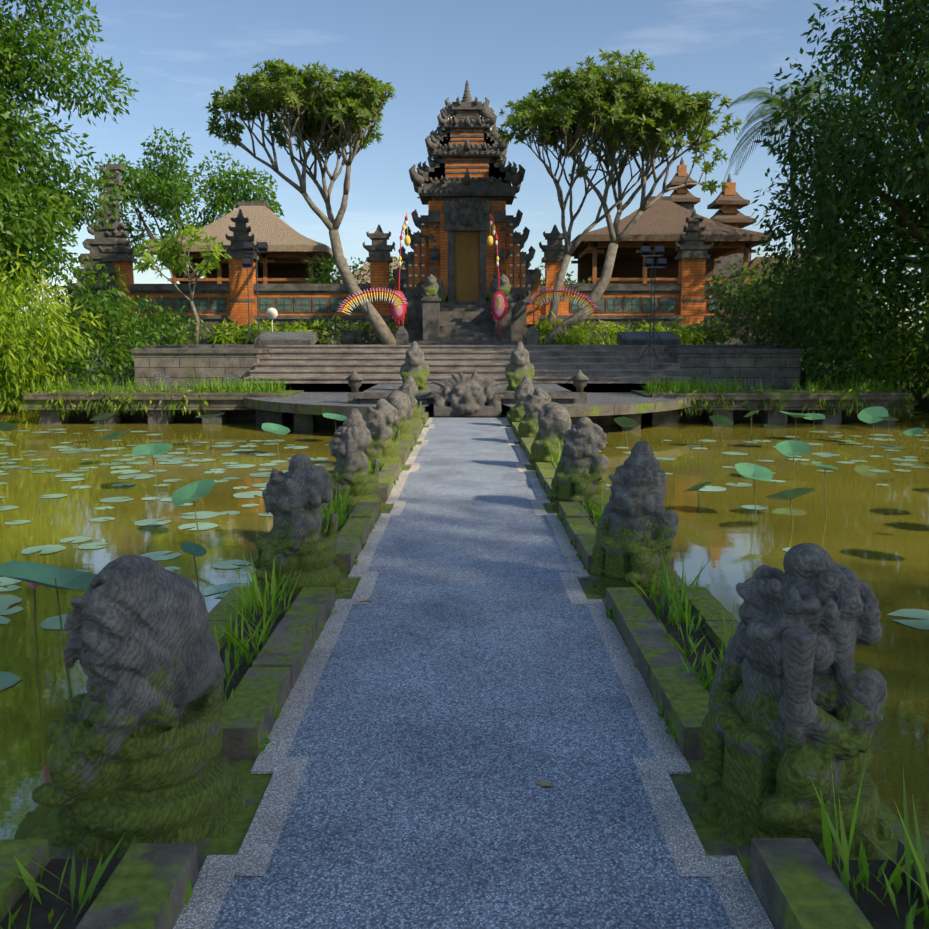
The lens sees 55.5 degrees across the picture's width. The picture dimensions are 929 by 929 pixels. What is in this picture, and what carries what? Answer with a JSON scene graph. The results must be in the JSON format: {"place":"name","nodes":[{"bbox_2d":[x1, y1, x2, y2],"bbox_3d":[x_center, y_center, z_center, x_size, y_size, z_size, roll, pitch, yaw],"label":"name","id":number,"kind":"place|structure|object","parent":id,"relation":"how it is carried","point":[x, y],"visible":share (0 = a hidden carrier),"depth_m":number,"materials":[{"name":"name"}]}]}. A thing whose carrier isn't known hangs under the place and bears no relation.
{"place":"outdoors","nodes":[
{"label":"outdoors","id":0,"kind":"place"},
{"bbox_2d":[131,224,231,344],"bbox_3d":[-10.333,-6.726,33.237,3.552,4.597,4.205,0,8,0],"label":"small tree","id":1,"kind":"object","parent":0,"point":[178,247],"depth_m":32.63,"materials":[{"name":"green plant"}]},
{"bbox_2d":[93,125,284,283],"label":"tree","id":2,"kind":"object","parent":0,"point":[156,195],"depth_m":52.68,"materials":[{"name":"green plant"}]},
{"bbox_2d":[205,57,396,344],"bbox_3d":[-6.160,-9.713,33.852,7.366,10.621,7.257,0,8,0],"label":"frangipani","id":3,"kind":"object","parent":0,"point":[270,81],"depth_m":32.53,"materials":[{"name":"green plant"}]},
{"bbox_2d":[340,290,403,325],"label":"arch","id":4,"kind":"structure","parent":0,"point":[372,292],"depth_m":32.35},
{"bbox_2d":[341,291,402,313],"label":"decorative arch","id":5,"kind":"structure","parent":4,"relation":"attached to","point":[399,301],"depth_m":32.34,"materials":[{"name":"fabric"}]},
{"bbox_2d":[337,287,407,311],"bbox_3d":[-3.381,-6.039,32.356,2.646,0.907,0.070,0,8,0],"label":"decorative arch fringe","id":6,"kind":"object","parent":4,"relation":"attached to","point":[403,300],"depth_m":32.32,"materials":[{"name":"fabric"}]},
{"bbox_2d":[138,300,770,309],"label":"lattice wall","id":7,"kind":"structure","parent":0,"point":[334,307],"depth_m":37.90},
{"bbox_2d":[61,351,862,362],"bbox_3d":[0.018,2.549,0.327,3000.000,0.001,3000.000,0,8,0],"label":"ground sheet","id":8,"kind":"object","parent":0,"point":[96,359],"depth_m":133.98,"materials":[{"name":"green plant"}]},
{"bbox_2d":[0,412,928,928],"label":"walkway kerbs","id":9,"kind":"structure","parent":8,"relation":"on","point":[796,882],"depth_m":3.57,"materials":[{"name":"stone"}]},
{"bbox_2d":[0,467,928,928],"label":"planter soil","id":10,"kind":"structure","parent":9,"relation":"in","point":[874,911],"depth_m":2.66,"materials":[{"name":"brown soil"}]},
{"bbox_2d":[0,416,928,928],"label":"planter grass","id":11,"kind":"structure","parent":10,"relation":"on","point":[256,598],"depth_m":4.10,"materials":[{"name":"green plant"}]},
{"bbox_2d":[211,418,733,928],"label":"walkway","id":12,"kind":"structure","parent":9,"relation":"on","point":[469,690],"depth_m":3.61,"materials":[{"name":"grey gravel"}]},
{"bbox_2d":[358,430,578,786],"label":"fallen leaves","id":13,"kind":"object","parent":12,"relation":"on","point":[545,783],"visible":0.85,"depth_m":3.36,"materials":[{"name":"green plant"}]},
{"bbox_2d":[173,418,773,928],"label":"walkway border","id":14,"kind":"object","parent":12,"relation":"on","point":[691,858],"visible":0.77,"depth_m":3.48,"materials":[{"name":"grey stone"}]},
{"bbox_2d":[0,0,927,332],"label":"sky","id":15,"kind":"structure","parent":0,"point":[178,52],"materials":[{"name":"blue"}]},
{"bbox_2d":[0,410,928,839],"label":"pond water","id":16,"kind":"structure","parent":0,"point":[872,534],"depth_m":10.43,"materials":[{"name":"green liquid"}]},
{"bbox_2d":[2,417,914,696],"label":"lotus stems","id":17,"kind":"object","parent":16,"relation":"on","point":[198,535],"visible":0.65,"depth_m":9.65,"materials":[{"name":"green plant"}]},
{"bbox_2d":[28,582,37,588],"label":"lotus buds","id":18,"kind":"object","parent":17,"relation":"on","point":[33,585],"visible":0.29,"depth_m":5.51,"materials":[{"name":"pink plant"}]},
{"bbox_2d":[0,407,923,589],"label":"lotus leaves","id":19,"kind":"object","parent":17,"relation":"on","point":[46,575],"visible":0.98,"depth_m":10.76,"materials":[{"name":"green plant"}]},
{"bbox_2d":[0,427,928,690],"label":"lily pads","id":20,"kind":"object","parent":16,"relation":"on","point":[8,679],"visible":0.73,"depth_m":12.22,"materials":[{"name":"green plant"}]},
{"bbox_2d":[0,363,928,409],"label":"pond banks","id":21,"kind":"object","parent":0,"point":[921,399],"depth_m":27.53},
{"bbox_2d":[1,109,48,303],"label":"tree","id":22,"kind":"object","parent":21,"relation":"on","point":[11,199],"visible":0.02,"depth_m":32.09,"materials":[{"name":"green plant"}]},
{"bbox_2d":[0,10,84,288],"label":"tree","id":23,"kind":"object","parent":21,"relation":"on","point":[50,213],"depth_m":24.75,"materials":[{"name":"green plant"}]},
{"bbox_2d":[0,0,405,403],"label":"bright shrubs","id":24,"kind":"object","parent":21,"relation":"on","point":[116,355],"visible":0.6,"depth_m":25.92,"materials":[{"name":"green plant"}]},
{"bbox_2d":[0,247,928,421],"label":"bushes","id":25,"kind":"object","parent":21,"relation":"on","point":[8,300],"visible":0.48,"depth_m":25.43,"materials":[{"name":"green plant"}]},
{"bbox_2d":[39,326,895,430],"bbox_3d":[0.084,-2.913,27.837,22.100,2.920,18.800,0,8,0],"label":"stone ledge","id":26,"kind":"object","parent":21,"relation":"on","point":[308,422],"visible":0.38,"depth_m":23.99,"materials":[{"name":"grey stone"}]},
{"bbox_2d":[238,259,263,348],"bbox_3d":[-6.785,-5.014,27.765,0.880,2.863,0.816,0,8,0],"label":"light stand","id":27,"kind":"object","parent":26,"relation":"on","point":[247,261],"visible":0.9,"depth_m":27.81,"materials":[{"name":"black metal"}]},
{"bbox_2d":[242,258,251,266],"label":"light stand heads","id":28,"kind":"object","parent":27,"relation":"attached to","point":[247,264],"visible":0.64,"depth_m":27.61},
{"bbox_2d":[245,243,272,356],"bbox_3d":[-6.188,-4.834,26.476,0.880,3.563,0.816,0,8,0],"label":"light stand","id":29,"kind":"object","parent":26,"relation":"on","point":[259,245],"visible":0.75,"depth_m":26.48,"materials":[{"name":"metal"}]},
{"bbox_2d":[244,242,267,251],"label":"floodlights","id":30,"kind":"object","parent":29,"relation":"attached to","point":[252,248],"visible":0.71,"depth_m":26.27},
{"bbox_2d":[266,308,277,331],"bbox_3d":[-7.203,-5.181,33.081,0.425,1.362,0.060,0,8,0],"label":"globe lamp","id":31,"kind":"object","parent":26,"relation":"on","point":[272,313],"visible":0.9,"depth_m":32.99,"materials":[{"name":"white glass"}]},
{"bbox_2d":[327,294,606,344],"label":"gate stairs","id":32,"kind":"structure","parent":26,"relation":"on","point":[459,323],"depth_m":34.34,"materials":[{"name":"grey stone"}]},
{"bbox_2d":[154,332,780,407],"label":"stage deck","id":33,"kind":"structure","parent":26,"relation":"on","point":[593,398],"depth_m":22.90,"materials":[{"name":"grey stone"}]},
{"bbox_2d":[389,214,407,329],"bbox_3d":[-2.449,-6.864,32.698,0.736,4.803,0.150,0,8,0],"label":"penjor","id":34,"kind":"object","parent":33,"relation":"on","point":[401,293],"depth_m":32.76,"materials":[{"name":"red fabric"}]},
{"bbox_2d":[393,295,402,316],"bbox_3d":[-2.454,-5.906,32.787,0.400,0.840,0.120,0,8,0],"label":"hanging ornament","id":35,"kind":"object","parent":34,"relation":"attached to","point":[398,312],"visible":0.56,"depth_m":32.77,"materials":[{"name":"fabric"}]},
{"bbox_2d":[396,213,410,308],"bbox_3d":[-2.274,-7.476,32.603,0.574,3.560,0.181,-2,8,-17],"label":"hanging ornament","id":36,"kind":"object","parent":34,"relation":"attached to","point":[407,240],"visible":0.85,"depth_m":32.49,"materials":[{"name":"fabric"}]},
{"bbox_2d":[400,341,429,390],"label":"stage statue","id":37,"kind":"object","parent":33,"relation":"on","point":[415,366],"visible":0.67,"depth_m":20.86,"materials":[{"name":"stone"}]},
{"bbox_2d":[490,213,508,340],"bbox_3d":[1.291,-6.863,32.690,0.736,4.803,0.150,0,8,0],"label":"penjor","id":38,"kind":"object","parent":33,"relation":"on","point":[494,297],"depth_m":32.76,"materials":[{"name":"red fabric"}]},
{"bbox_2d":[487,214,500,308],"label":"hanging ornaments","id":39,"kind":"object","parent":38,"relation":"attached to","point":[490,240],"visible":0.9,"depth_m":32.50,"materials":[{"name":"fabric"}]},
{"bbox_2d":[494,294,504,316],"bbox_3d":[1.296,-5.905,32.778,0.400,0.840,0.120,0,8,0],"label":"hanging ornament","id":40,"kind":"object","parent":38,"relation":"attached to","point":[499,312],"visible":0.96,"depth_m":32.74,"materials":[{"name":"fabric"}]},
{"bbox_2d":[505,341,534,390],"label":"stage statue","id":41,"kind":"object","parent":33,"relation":"on","point":[519,367],"visible":0.69,"depth_m":20.85,"materials":[{"name":"stone"}]},
{"bbox_2d":[245,345,690,391],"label":"stage steps","id":42,"kind":"structure","parent":26,"relation":"attached to","point":[381,364],"depth_m":25.98,"materials":[{"name":"grey stone"}]},
{"bbox_2d":[22,386,913,416],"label":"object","id":43,"kind":"object","parent":26,"relation":"attached to","point":[237,400],"visible":0.73,"depth_m":22.47,"materials":[{"name":"grey stone"}]},
{"bbox_2d":[32,374,900,393],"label":"grass","id":44,"kind":"structure","parent":43,"relation":"on","point":[677,387],"depth_m":23.04,"materials":[{"name":"green plant"}]},
{"bbox_2d":[427,369,510,416],"bbox_3d":[0.093,-1.594,19.689,1.884,1.057,0.658,0,8,0],"label":"stone sculpture","id":45,"kind":"object","parent":26,"relation":"attached to","point":[462,394],"visible":1,"depth_m":19.61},
{"bbox_2d":[637,246,663,369],"bbox_3d":[5.510,-4.574,25.878,0.880,3.563,0.816,0,8,0],"label":"light stand","id":46,"kind":"object","parent":26,"relation":"on","point":[647,248],"visible":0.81,"depth_m":25.85,"materials":[{"name":"metal"}]},
{"bbox_2d":[640,246,664,255],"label":"floodlights","id":47,"kind":"object","parent":46,"relation":"attached to","point":[649,252],"visible":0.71,"depth_m":25.68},
{"bbox_2d":[642,259,665,350],"bbox_3d":[6.015,-5.010,27.735,0.880,2.863,0.816,0,8,0],"label":"light stand","id":48,"kind":"object","parent":26,"relation":"on","point":[655,267],"visible":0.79,"depth_m":27.71,"materials":[{"name":"metal"}]},
{"bbox_2d":[644,258,666,266],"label":"floodlights","id":49,"kind":"object","parent":48,"relation":"attached to","point":[658,264],"visible":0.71,"depth_m":27.57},
{"bbox_2d":[52,246,928,417],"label":"shrubs","id":50,"kind":"object","parent":21,"relation":"on","point":[754,299],"visible":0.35,"depth_m":30.43,"materials":[{"name":"green plant"}]},
{"bbox_2d":[744,115,928,401],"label":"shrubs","id":51,"kind":"object","parent":21,"relation":"on","point":[871,277],"visible":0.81,"depth_m":24.81,"materials":[{"name":"green plant"}]},
{"bbox_2d":[753,0,928,300],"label":"tree","id":52,"kind":"object","parent":21,"relation":"on","point":[906,31],"depth_m":22.84,"materials":[{"name":"green plant"}]},
{"bbox_2d":[788,21,928,329],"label":"tree","id":53,"kind":"object","parent":21,"relation":"on","point":[846,93],"depth_m":34.31,"materials":[{"name":"green plant"}]},
{"bbox_2d":[66,164,866,350],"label":"wall","id":54,"kind":"structure","parent":0,"point":[109,247],"depth_m":37.75,"materials":[{"name":"orange brick"}]},
{"bbox_2d":[394,80,540,329],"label":"gate","id":55,"kind":"structure","parent":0,"point":[461,215],"depth_m":36.72,"materials":[{"name":"orange brick"}]},
{"bbox_2d":[423,274,439,301],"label":"stair statue","id":56,"kind":"object","parent":55,"relation":"on","point":[431,287],"visible":0.62,"depth_m":33.36,"materials":[{"name":"stone"}]},
{"bbox_2d":[436,278,446,304],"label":"statue","id":57,"kind":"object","parent":55,"relation":"on","point":[442,293],"depth_m":36.39,"materials":[{"name":"stone"}]},
{"bbox_2d":[454,231,479,300],"bbox_3d":[0.106,-8.260,36.925,1.060,2.900,0.120,0,8,0],"label":"gate door","id":58,"kind":"structure","parent":55,"relation":"in","point":[466,265],"depth_m":36.88,"materials":[{"name":"gold metal"}]},
{"bbox_2d":[403,115,530,286],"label":"ornaments","id":59,"kind":"object","parent":55,"relation":"attached to","point":[423,265],"visible":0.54,"depth_m":37.11},
{"bbox_2d":[487,278,497,304],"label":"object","id":60,"kind":"structure","parent":55,"relation":"on","point":[491,291],"depth_m":36.40,"materials":[{"name":"stone"}]},
{"bbox_2d":[495,274,510,295],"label":"stair statue","id":61,"kind":"object","parent":55,"relation":"on","point":[504,286],"visible":0.6,"depth_m":33.37,"materials":[{"name":"stone"}]},
{"bbox_2d":[134,353,800,384],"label":"stage end walls","id":62,"kind":"structure","parent":0,"point":[753,368],"depth_m":26.22,"materials":[{"name":"grey stone"}]},
{"bbox_2d":[159,157,795,283],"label":"pavilion","id":63,"kind":"structure","parent":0,"point":[731,246],"depth_m":47.43,"materials":[{"name":"brown wood"}]},
{"bbox_2d":[147,206,404,283],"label":"pavilion roof","id":64,"kind":"structure","parent":63,"relation":"attached to","point":[276,233],"depth_m":42.90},
{"bbox_2d":[565,173,771,256],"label":"pavilion ijuk roofs","id":65,"kind":"structure","parent":63,"relation":"attached to","point":[660,221],"depth_m":42.94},
{"bbox_2d":[533,290,596,325],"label":"arch","id":66,"kind":"structure","parent":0,"point":[561,291],"depth_m":32.33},
{"bbox_2d":[529,287,599,311],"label":"decorative arch","id":67,"kind":"structure","parent":66,"relation":"attached to","point":[532,299],"depth_m":32.31,"materials":[{"name":"fabric"}]},
{"bbox_2d":[534,291,595,313],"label":"decorative arch","id":68,"kind":"structure","parent":66,"relation":"attached to","point":[537,301],"depth_m":32.32,"materials":[{"name":"fabric"}]},
{"bbox_2d":[495,48,744,344],"bbox_3d":[5.836,-9.938,34.146,9.109,11.125,8.969,0,8,0],"label":"frangipani","id":69,"kind":"object","parent":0,"point":[624,112],"depth_m":32.29,"materials":[{"name":"green plant"}]},
{"bbox_2d":[723,69,862,266],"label":"coconut palm","id":70,"kind":"object","parent":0,"point":[775,102],"depth_m":44.98,"materials":[{"name":"green plant"}]},
{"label":"statue footings","id":71,"kind":"object","parent":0,"visible":0},
{"bbox_2d":[32,555,247,858],"bbox_3d":[-1.129,0.861,3.124,0.688,1.095,0.682,-1,8,-7],"label":"statue","id":72,"kind":"object","parent":71,"relation":"on","point":[134,735],"visible":0.79,"depth_m":2.93,"materials":[{"name":"stone"}]},
{"bbox_2d":[251,454,347,595],"bbox_3d":[-1.121,0.466,5.996,0.653,1.085,0.649,-2,8,-14],"label":"statue","id":73,"kind":"object","parent":71,"relation":"on","point":[295,497],"visible":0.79,"depth_m":5.82,"materials":[{"name":"stone"}]},
{"bbox_2d":[328,408,385,511],"bbox_3d":[-1.114,0.021,8.863,0.653,1.173,0.649,-1,8,-5],"label":"statue","id":74,"kind":"object","parent":71,"relation":"on","point":[350,442],"visible":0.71,"depth_m":8.70,"materials":[{"name":"stone"}]},
{"bbox_2d":[363,399,404,469],"bbox_3d":[-1.105,-0.335,11.741,0.641,1.081,0.639,-2,8,-15],"label":"statue","id":75,"kind":"object","parent":71,"relation":"on","point":[380,418],"visible":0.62,"depth_m":11.55,"materials":[{"name":"stone"}]},
{"bbox_2d":[386,390,416,443],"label":"statue","id":76,"kind":"object","parent":71,"relation":"on","point":[399,401],"visible":0.48,"depth_m":14.43,"materials":[{"name":"stone"}]},
{"bbox_2d":[399,375,424,426],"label":"statue","id":77,"kind":"object","parent":71,"relation":"on","point":[409,387],"visible":0.4,"depth_m":17.32,"materials":[{"name":"stone"}]},
{"bbox_2d":[508,375,533,427],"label":"statue","id":78,"kind":"object","parent":71,"relation":"on","point":[524,387],"visible":0.44,"depth_m":17.30,"materials":[{"name":"stone"}]},
{"bbox_2d":[516,387,550,443],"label":"statue","id":79,"kind":"object","parent":71,"relation":"on","point":[535,402],"visible":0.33,"depth_m":14.42,"materials":[{"name":"stone"}]},
{"bbox_2d":[528,402,571,469],"bbox_3d":[1.195,-0.312,11.738,0.641,1.038,0.639,-6,10,-38],"label":"statue","id":80,"kind":"object","parent":71,"relation":"on","point":[554,420],"visible":0.5,"depth_m":11.53,"materials":[{"name":"stone"}]},
{"bbox_2d":[549,417,608,511],"bbox_3d":[1.187,0.066,8.862,0.653,1.085,0.649,-7,11,-42],"label":"statue","id":81,"kind":"object","parent":71,"relation":"on","point":[580,470],"visible":0.77,"depth_m":8.68,"materials":[{"name":"stone"}]},
{"bbox_2d":[590,441,679,595],"bbox_3d":[1.180,0.423,5.984,0.649,1.173,0.653,8,11,44],"label":"statue","id":82,"kind":"object","parent":71,"relation":"on","point":[638,524],"visible":0.75,"depth_m":5.81,"materials":[{"name":"stone"}]},
{"bbox_2d":[690,543,894,859],"bbox_3d":[1.171,0.839,3.113,0.689,1.141,0.682,-5,10,-34],"label":"statue","id":83,"kind":"object","parent":71,"relation":"on","point":[797,696],"visible":0.79,"depth_m":2.93,"materials":[{"name":"stone"}]}
]}

